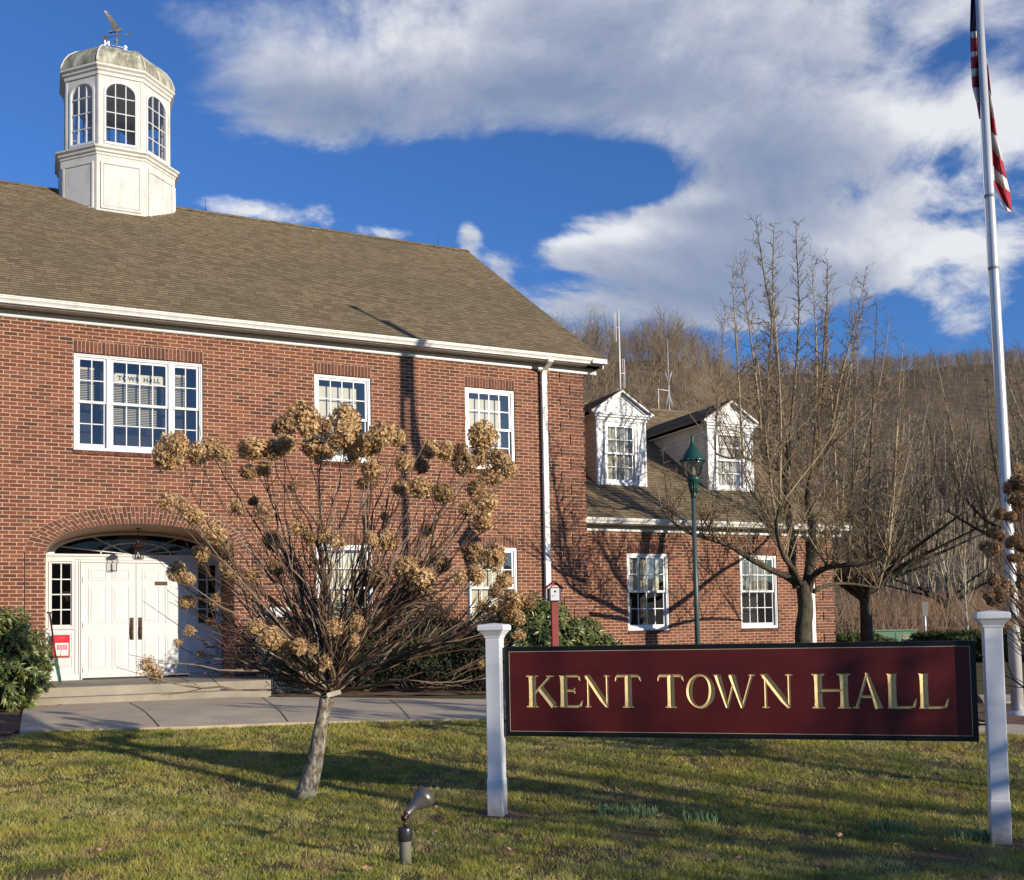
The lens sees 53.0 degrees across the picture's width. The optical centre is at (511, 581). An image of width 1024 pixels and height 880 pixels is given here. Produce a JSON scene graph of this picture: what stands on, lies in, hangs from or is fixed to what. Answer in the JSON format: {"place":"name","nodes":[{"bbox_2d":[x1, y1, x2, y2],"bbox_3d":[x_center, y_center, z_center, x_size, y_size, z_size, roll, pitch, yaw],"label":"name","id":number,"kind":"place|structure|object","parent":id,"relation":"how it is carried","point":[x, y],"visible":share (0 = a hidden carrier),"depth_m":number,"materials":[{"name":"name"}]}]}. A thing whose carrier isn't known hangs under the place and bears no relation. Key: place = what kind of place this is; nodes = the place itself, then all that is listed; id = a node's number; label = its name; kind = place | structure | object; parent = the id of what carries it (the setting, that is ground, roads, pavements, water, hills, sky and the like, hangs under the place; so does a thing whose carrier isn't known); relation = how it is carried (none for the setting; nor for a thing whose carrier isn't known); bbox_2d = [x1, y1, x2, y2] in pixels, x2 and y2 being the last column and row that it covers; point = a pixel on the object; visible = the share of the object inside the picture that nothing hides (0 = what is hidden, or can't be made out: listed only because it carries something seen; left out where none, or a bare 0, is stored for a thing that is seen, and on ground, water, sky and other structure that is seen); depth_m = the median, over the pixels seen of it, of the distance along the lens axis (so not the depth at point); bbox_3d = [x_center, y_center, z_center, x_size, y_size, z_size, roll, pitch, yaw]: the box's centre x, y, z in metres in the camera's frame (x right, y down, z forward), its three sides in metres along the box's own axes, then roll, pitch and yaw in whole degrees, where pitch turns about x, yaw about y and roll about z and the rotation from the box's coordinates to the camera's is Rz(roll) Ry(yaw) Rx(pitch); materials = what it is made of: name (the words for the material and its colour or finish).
{"place":"outdoors","nodes":[
{"label":"outdoors","id":0,"kind":"place"},
{"bbox_2d":[0,660,1023,879],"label":"ground","id":1,"kind":"structure","parent":0,"point":[931,856],"depth_m":9.19,"materials":[{"name":"green plant"}]},
{"bbox_2d":[0,704,22,734],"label":"mulch bed","id":2,"kind":"object","parent":1,"relation":"on","point":[10,722],"visible":0.48,"depth_m":13.59,"materials":[{"name":"brown soil"}]},
{"bbox_2d":[0,604,55,711],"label":"rhododendron","id":3,"kind":"object","parent":2,"relation":"on","point":[23,680],"visible":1,"depth_m":15.05,"materials":[{"name":"green plant"}]},
{"bbox_2d":[0,610,60,671],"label":"yew bush","id":4,"kind":"object","parent":2,"relation":"on","point":[39,648],"visible":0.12,"depth_m":16.43,"materials":[{"name":"green plant"}]},
{"bbox_2d":[19,675,270,706],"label":"concrete steps","id":5,"kind":"structure","parent":1,"relation":"on","point":[100,691],"depth_m":16.87,"materials":[{"name":"beige concrete"}]},
{"bbox_2d":[47,612,61,682],"bbox_3d":[-8.068,1.157,18.100,0.120,1.254,0.565,1,-4,-42],"label":"snow shovel","id":6,"kind":"object","parent":5,"relation":"on","point":[58,672],"visible":0.88,"depth_m":17.99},
{"bbox_2d":[117,399,536,799],"bbox_3d":[-1.612,0.170,9.423,3.793,3.771,2.516,-1,-3,0],"label":"hydrangea tree","id":7,"kind":"object","parent":1,"relation":"on","point":[171,450],"visible":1,"depth_m":9.26,"materials":[{"name":"brown plant"}]},
{"bbox_2d":[362,864,372,870],"bbox_3d":[-0.913,1.819,6.528,0.069,0.017,0.060,16,16,13],"label":"fallen leaf","id":8,"kind":"object","parent":1,"relation":"on","point":[367,867],"visible":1,"depth_m":6.53,"materials":[{"name":"beige plant"}]},
{"bbox_2d":[271,685,485,696],"bbox_3d":[-0.209,2.032,19.356,8.510,0.159,3.387,0,-3,-28],"label":"mulch bed","id":9,"kind":"object","parent":1,"relation":"on","point":[445,691],"visible":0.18,"depth_m":18.21,"materials":[{"name":"brown soil"}]},
{"bbox_2d":[255,646,303,692],"bbox_3d":[-4.150,1.551,18.393,0.760,0.850,0.640,0,-3,-25],"label":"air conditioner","id":10,"kind":"object","parent":9,"relation":"on","point":[275,683],"visible":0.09,"depth_m":18.08,"materials":[{"name":"grey metal"}]},
{"bbox_2d":[265,596,395,694],"bbox_3d":[-3.227,1.121,18.038,2.493,1.958,1.899,-1,-3,0],"label":"dark shrub","id":11,"kind":"object","parent":9,"relation":"on","point":[356,658],"visible":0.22,"depth_m":17.70,"materials":[{"name":"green plant"}]},
{"bbox_2d":[357,587,472,691],"bbox_3d":[-1.823,0.992,18.846,2.094,2.222,2.281,1,-4,-42],"label":"dark shrub","id":12,"kind":"object","parent":9,"relation":"on","point":[418,665],"visible":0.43,"depth_m":18.38,"materials":[{"name":"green plant"}]},
{"bbox_2d":[424,608,528,692],"bbox_3d":[-0.640,1.294,19.073,2.246,1.609,1.936,-1,-3,0],"label":"dark shrub","id":13,"kind":"object","parent":9,"relation":"on","point":[482,671],"visible":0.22,"depth_m":18.58,"materials":[{"name":"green plant"}]},
{"bbox_2d":[464,590,604,687],"bbox_3d":[0.292,1.144,19.130,2.914,1.987,2.310,-1,-3,0],"label":"rhododendron","id":14,"kind":"object","parent":9,"relation":"on","point":[537,628],"visible":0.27,"depth_m":18.70,"materials":[{"name":"green plant"}]},
{"bbox_2d":[568,614,623,645],"bbox_3d":[1.166,1.388,19.927,2.079,1.499,1.774,-1,-3,0],"label":"rhododendron","id":15,"kind":"object","parent":9,"relation":"on","point":[598,640],"visible":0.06,"depth_m":19.52,"materials":[{"name":"green plant"}]},
{"bbox_2d":[398,785,434,864],"bbox_3d":[-0.649,1.662,6.913,0.268,0.563,0.153,1,-3,-34],"label":"garden spotlight","id":16,"kind":"object","parent":1,"relation":"on","point":[423,797],"visible":0.99,"depth_m":6.85,"materials":[{"name":"grey metal"}]},
{"bbox_2d":[0,44,851,700],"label":"brick town hall","id":17,"kind":"structure","parent":1,"relation":"on","point":[228,328],"depth_m":20.72,"materials":[{"name":"red brick"}]},
{"bbox_2d":[52,635,69,657],"bbox_3d":[-8.291,1.195,18.897,0.296,0.424,0.131,0,-3,-25],"label":"sign","id":18,"kind":"object","parent":17,"relation":"attached to","point":[62,644],"visible":0.88,"depth_m":18.86,"materials":[{"name":"red plastic"}]},
{"bbox_2d":[82,563,135,679],"bbox_3d":[-7.581,0.737,19.327,0.954,2.180,0.120,0,-3,-25],"label":"door","id":19,"kind":"structure","parent":17,"relation":"in","point":[108,589],"depth_m":19.33,"materials":[{"name":"white paint"}]},
{"bbox_2d":[103,11,130,49],"bbox_3d":[-9.793,-13.409,25.456,0.634,1.135,0.577,0,-3,-25],"label":"weathervane","id":20,"kind":"object","parent":17,"relation":"on","point":[116,30],"visible":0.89,"depth_m":25.37,"materials":[{"name":"grey metal"}]},
{"bbox_2d":[47,532,219,555],"bbox_3d":[-7.194,-0.722,19.648,3.156,0.444,0.112,0,-3,-25],"label":"fan window","id":21,"kind":"structure","parent":17,"relation":"in","point":[53,549],"depth_m":19.55,"materials":[{"name":"white paint"}]},
{"bbox_2d":[132,528,143,559],"bbox_3d":[-6.883,-0.690,18.914,0.220,0.572,0.190,0,-3,-25],"label":"hanging lantern","id":22,"kind":"object","parent":17,"relation":"hanging from","point":[137,544],"visible":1,"depth_m":18.89,"materials":[{"name":"brown metal"}]},
{"bbox_2d":[73,353,202,454],"bbox_3d":[-6.742,-3.128,18.551,2.187,1.720,0.428,0,-3,-25],"label":"window","id":23,"kind":"structure","parent":17,"relation":"in","point":[109,415],"depth_m":18.55,"materials":[{"name":"white plastic"}]},
{"bbox_2d":[114,373,163,385],"bbox_3d":[-6.709,-3.628,18.486,0.850,0.176,0.020,0,-3,-25],"label":"window sign","id":24,"kind":"object","parent":17,"relation":"attached to","point":[133,378],"visible":1,"depth_m":18.48,"materials":[{"name":"white paper"}]},
{"bbox_2d":[136,563,187,677],"bbox_3d":[-6.704,0.740,19.731,0.958,2.180,0.120,0,-3,-25],"label":"door","id":25,"kind":"structure","parent":17,"relation":"in","point":[155,633],"depth_m":19.72,"materials":[{"name":"white paint"}]},
{"bbox_2d":[203,641,215,654],"bbox_3d":[-5.901,1.303,20.029,0.250,0.260,0.067,0,-3,-25],"label":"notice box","id":26,"kind":"object","parent":17,"relation":"attached to","point":[209,649],"visible":0.74,"depth_m":20.01,"materials":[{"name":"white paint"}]},
{"bbox_2d":[265,607,289,616],"bbox_3d":[-4.360,0.572,19.093,0.440,0.180,0.094,0,-3,-25],"label":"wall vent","id":27,"kind":"object","parent":17,"relation":"attached to","point":[278,614],"depth_m":19.05,"materials":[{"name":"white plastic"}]},
{"bbox_2d":[314,374,370,462],"bbox_3d":[-3.368,-3.137,20.109,1.130,1.690,0.428,0,-3,-25],"label":"window","id":28,"kind":"structure","parent":17,"relation":"in","point":[329,390],"depth_m":20.08,"materials":[{"name":"white plastic"}]},
{"bbox_2d":[316,544,372,631],"bbox_3d":[-3.306,0.146,19.951,1.130,1.695,0.428,0,-3,-25],"label":"window","id":29,"kind":"structure","parent":17,"relation":"in","point":[347,547],"depth_m":19.90,"materials":[{"name":"white plastic"}]},
{"bbox_2d":[465,387,514,468],"bbox_3d":[-0.542,-3.128,21.413,1.115,1.690,0.428,0,-3,-25],"label":"window","id":30,"kind":"structure","parent":17,"relation":"in","point":[496,406],"depth_m":21.43,"materials":[{"name":"white plastic"}]},
{"bbox_2d":[468,547,516,623],"bbox_3d":[-0.480,0.155,21.255,1.115,1.695,0.428,0,-3,-25],"label":"window","id":31,"kind":"structure","parent":17,"relation":"in","point":[511,563],"depth_m":21.21,"materials":[{"name":"white plastic"}]},
{"bbox_2d":[614,309,624,389],"bbox_3d":[3.135,-6.391,29.763,0.362,3.010,0.060,0,-3,-25],"label":"radio antenna","id":32,"kind":"object","parent":17,"relation":"on","point":[618,327],"visible":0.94,"depth_m":29.76,"materials":[{"name":"white metal"}]},
{"bbox_2d":[605,422,637,485],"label":"dormer window","id":33,"kind":"structure","parent":17,"relation":"in","point":[620,438],"depth_m":24.38,"materials":[{"name":"white plastic"}]},
{"bbox_2d":[627,553,668,630],"bbox_3d":[2.976,0.247,23.340,1.100,1.740,0.428,0,-3,-25],"label":"window","id":34,"kind":"structure","parent":17,"relation":"in","point":[647,574],"depth_m":23.37,"materials":[{"name":"white plastic"}]},
{"bbox_2d":[657,339,673,409],"bbox_3d":[4.506,-6.030,30.417,0.512,2.300,0.253,-1,-3,-8],"label":"whip antenna","id":35,"kind":"object","parent":17,"relation":"on","point":[668,397],"visible":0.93,"depth_m":30.40,"materials":[{"name":"white metal"}]},
{"bbox_2d":[716,431,745,490],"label":"dormer window","id":36,"kind":"structure","parent":17,"relation":"in","point":[720,478],"depth_m":25.67,"materials":[{"name":"white plastic"}]},
{"bbox_2d":[739,555,777,628],"bbox_3d":[5.782,0.256,24.636,1.100,1.740,0.428,0,-3,-25],"label":"window","id":37,"kind":"structure","parent":17,"relation":"in","point":[758,587],"depth_m":24.69,"materials":[{"name":"white plastic"}]},
{"bbox_2d":[459,807,540,830],"bbox_3d":[-0.113,1.945,8.406,0.700,0.034,1.020,-1,-3,0],"label":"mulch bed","id":38,"kind":"object","parent":1,"relation":"on","point":[514,814],"visible":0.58,"depth_m":8.52,"materials":[{"name":"brown soil"}]},
{"bbox_2d":[543,581,564,645],"bbox_3d":[0.710,1.008,16.970,0.310,2.037,0.261,-1,-3,-10],"label":"birdhouse","id":39,"kind":"object","parent":1,"relation":"on","point":[554,592],"visible":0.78,"depth_m":16.93,"materials":[{"name":"white paint"}]},
{"bbox_2d":[598,803,657,818],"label":"bulb shoots","id":40,"kind":"object","parent":1,"relation":"on","point":[642,811],"visible":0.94,"depth_m":8.56,"materials":[{"name":"green plant"}]},
{"bbox_2d":[680,435,705,643],"bbox_3d":[3.187,-0.276,17.831,0.464,4.583,0.464,-1,-3,0],"label":"street lamp","id":41,"kind":"object","parent":1,"relation":"on","point":[692,454],"visible":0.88,"depth_m":17.81,"materials":[{"name":"green metal"}]},
{"bbox_2d":[681,808,717,823],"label":"bulb shoots","id":42,"kind":"object","parent":1,"relation":"on","point":[698,817],"visible":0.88,"depth_m":8.29,"materials":[{"name":"green plant"}]},
{"bbox_2d":[477,610,1011,844],"bbox_3d":[1.701,1.190,8.062,4.066,1.835,0.228,-2,-3,17],"label":"town sign","id":43,"kind":"object","parent":1,"relation":"on","point":[905,691],"visible":0.94,"depth_m":8.02,"materials":[{"name":"red paint"}]},
{"bbox_2d":[646,213,950,642],"bbox_3d":[5.855,-2.780,20.898,5.559,9.981,8.794,-2,-3,24],"label":"bare tree","id":44,"kind":"object","parent":1,"relation":"on","point":[805,589],"visible":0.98,"depth_m":20.84,"materials":[{"name":"brown plant"}]},
{"bbox_2d":[836,631,884,641],"bbox_3d":[10.587,2.142,32.933,3.087,1.111,1.990,-1,-3,0],"label":"juniper","id":45,"kind":"object","parent":1,"relation":"on","point":[848,636],"visible":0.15,"depth_m":32.38,"materials":[{"name":"green plant"}]},
{"bbox_2d":[852,632,894,640],"bbox_3d":[12.235,2.282,35.895,2.366,1.058,2.173,-1,-3,0],"label":"juniper","id":46,"kind":"object","parent":1,"relation":"on","point":[877,635],"visible":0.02,"depth_m":35.54,"materials":[{"name":"green plant"}]},
{"bbox_2d":[755,392,1018,641],"bbox_3d":[10.311,-1.548,30.372,9.112,8.267,8.168,-2,-3,24],"label":"bare tree","id":47,"kind":"object","parent":1,"relation":"on","point":[862,594],"visible":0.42,"depth_m":29.20,"materials":[{"name":"brown plant"}]},
{"bbox_2d":[868,817,914,834],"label":"bulb shoots","id":48,"kind":"object","parent":1,"relation":"on","point":[872,824],"visible":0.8,"depth_m":7.89,"materials":[{"name":"green plant"}]},
{"bbox_2d":[873,629,917,640],"bbox_3d":[14.906,2.365,39.919,1.580,0.988,1.080,-2,-3,18],"label":"transformer box","id":49,"kind":"object","parent":1,"relation":"on","point":[899,634],"visible":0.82,"depth_m":39.43,"materials":[{"name":"green paint"}]},
{"bbox_2d":[895,630,951,640],"bbox_3d":[13.741,2.069,32.931,2.444,1.129,2.466,-4,-4,43],"label":"juniper","id":50,"kind":"object","parent":1,"relation":"on","point":[919,635],"visible":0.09,"depth_m":32.81,"materials":[{"name":"green plant"}]},
{"bbox_2d":[922,602,927,633],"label":"road sign","id":51,"kind":"object","parent":1,"relation":"on","point":[924,609],"visible":0.78,"depth_m":44.95,"materials":[{"name":"grey metal"}]},
{"bbox_2d":[833,584,1023,634],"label":"brush","id":52,"kind":"object","parent":1,"relation":"on","point":[849,619],"visible":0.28,"depth_m":49.01,"materials":[{"name":"brown plant"}]},
{"bbox_2d":[860,467,1018,625],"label":"bare tree","id":53,"kind":"object","parent":1,"relation":"on","point":[945,575],"visible":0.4,"depth_m":51.55,"materials":[{"name":"brown plant"}]},
{"bbox_2d":[917,628,981,661],"bbox_3d":[14.157,1.990,31.961,3.086,1.136,2.127,-1,-3,0],"label":"juniper","id":54,"kind":"object","parent":1,"relation":"on","point":[964,634],"visible":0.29,"depth_m":31.39,"materials":[{"name":"green plant"}]},
{"bbox_2d":[946,560,984,629],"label":"birch sapling","id":55,"kind":"object","parent":1,"relation":"on","point":[966,608],"visible":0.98,"depth_m":42.02,"materials":[{"name":"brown plant"}]},
{"bbox_2d":[944,825,991,843],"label":"bulb shoots","id":56,"kind":"object","parent":1,"relation":"on","point":[983,836],"visible":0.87,"depth_m":7.55,"materials":[{"name":"green plant"}]},
{"bbox_2d":[916,328,1023,553],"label":"bare tree","id":57,"kind":"object","parent":1,"relation":"on","point":[982,514],"visible":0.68,"depth_m":27.57,"materials":[{"name":"brown plant"}]},
{"bbox_2d":[961,462,1023,687],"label":"hydrangea tree","id":58,"kind":"object","parent":1,"relation":"on","point":[1013,490],"visible":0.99,"depth_m":8.95,"materials":[{"name":"brown plant"}]},
{"bbox_2d":[978,706,1023,723],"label":"mulch bed","id":59,"kind":"object","parent":1,"relation":"on","point":[1012,719],"visible":0.27,"depth_m":13.40,"materials":[{"name":"brown soil"}]},
{"bbox_2d":[975,0,1023,715],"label":"flagpole","id":60,"kind":"object","parent":59,"relation":"on","point":[1015,667],"visible":0.85,"depth_m":13.88,"materials":[{"name":"white metal"}]},
{"bbox_2d":[970,0,1011,212],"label":"flag","id":61,"kind":"object","parent":60,"relation":"hanging from","point":[1001,186],"visible":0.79,"depth_m":14.19,"materials":[{"name":"red fabric"}]},
{"bbox_2d":[979,631,1023,661],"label":"juniper","id":62,"kind":"object","parent":1,"relation":"on","point":[1005,649],"visible":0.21,"depth_m":30.47,"materials":[{"name":"green plant"}]},
{"bbox_2d":[1009,842,1023,854],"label":"mulch bed","id":63,"kind":"object","parent":1,"relation":"on","point":[1017,845],"visible":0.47,"depth_m":7.34,"materials":[{"name":"brown soil"}]},
{"bbox_2d":[0,0,1023,374],"label":"sky","id":64,"kind":"structure","parent":0,"point":[617,154],"materials":[{"name":"blue"}]},
{"bbox_2d":[20,697,1023,734],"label":"path","id":65,"kind":"structure","parent":0,"point":[209,713],"depth_m":13.91,"materials":[{"name":"concrete"}]},
{"bbox_2d":[131,697,408,725],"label":"path joints","id":66,"kind":"object","parent":65,"relation":"on","point":[266,700],"visible":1,"depth_m":14.06,"materials":[{"name":"grey concrete"}]},
{"bbox_2d":[582,360,1023,617],"bbox_3d":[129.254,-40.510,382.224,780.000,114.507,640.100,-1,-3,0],"label":"hill","id":67,"kind":"structure","parent":0,"point":[916,393],"depth_m":297.68,"materials":[{"name":"brown plant"}]},
{"bbox_2d":[602,370,641,396],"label":"bare tree","id":68,"kind":"object","parent":67,"relation":"on","point":[629,384],"visible":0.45,"depth_m":147.28,"materials":[{"name":"brown plant"}]},
{"bbox_2d":[646,379,671,407],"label":"bare tree","id":69,"kind":"object","parent":67,"relation":"on","point":[654,403],"visible":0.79,"depth_m":147.70,"materials":[{"name":"brown plant"}]},
{"bbox_2d":[547,297,1023,600],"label":"hillside woods","id":70,"kind":"object","parent":67,"relation":"on","point":[660,351],"visible":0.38,"depth_m":204.52,"materials":[{"name":"brown plant"}]},
{"bbox_2d":[864,559,907,604],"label":"bare tree","id":71,"kind":"object","parent":67,"relation":"on","point":[886,590],"visible":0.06,"depth_m":64.84,"materials":[{"name":"brown plant"}]},
{"bbox_2d":[878,530,922,613],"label":"bare tree","id":72,"kind":"object","parent":67,"relation":"on","point":[901,587],"visible":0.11,"depth_m":60.70,"materials":[{"name":"brown plant"}]},
{"bbox_2d":[894,556,915,598],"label":"bare tree","id":73,"kind":"object","parent":67,"relation":"on","point":[904,584],"visible":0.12,"depth_m":78.88,"materials":[{"name":"brown plant"}]},
{"bbox_2d":[913,528,969,610],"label":"bare tree","id":74,"kind":"object","parent":67,"relation":"on","point":[939,567],"visible":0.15,"depth_m":65.46,"materials":[{"name":"brown plant"}]},
{"bbox_2d":[939,542,985,595],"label":"bare tree","id":75,"kind":"object","parent":67,"relation":"on","point":[966,568],"visible":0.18,"depth_m":77.80,"materials":[{"name":"brown plant"}]},
{"bbox_2d":[976,527,1022,572],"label":"bare tree","id":76,"kind":"object","parent":67,"relation":"on","point":[998,561],"visible":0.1,"depth_m":77.32,"materials":[{"name":"brown plant"}]},
{"bbox_2d":[978,695,1010,702],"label":"path","id":77,"kind":"structure","parent":0,"point":[1007,698],"depth_m":15.96,"materials":[{"name":"concrete"}]}
]}

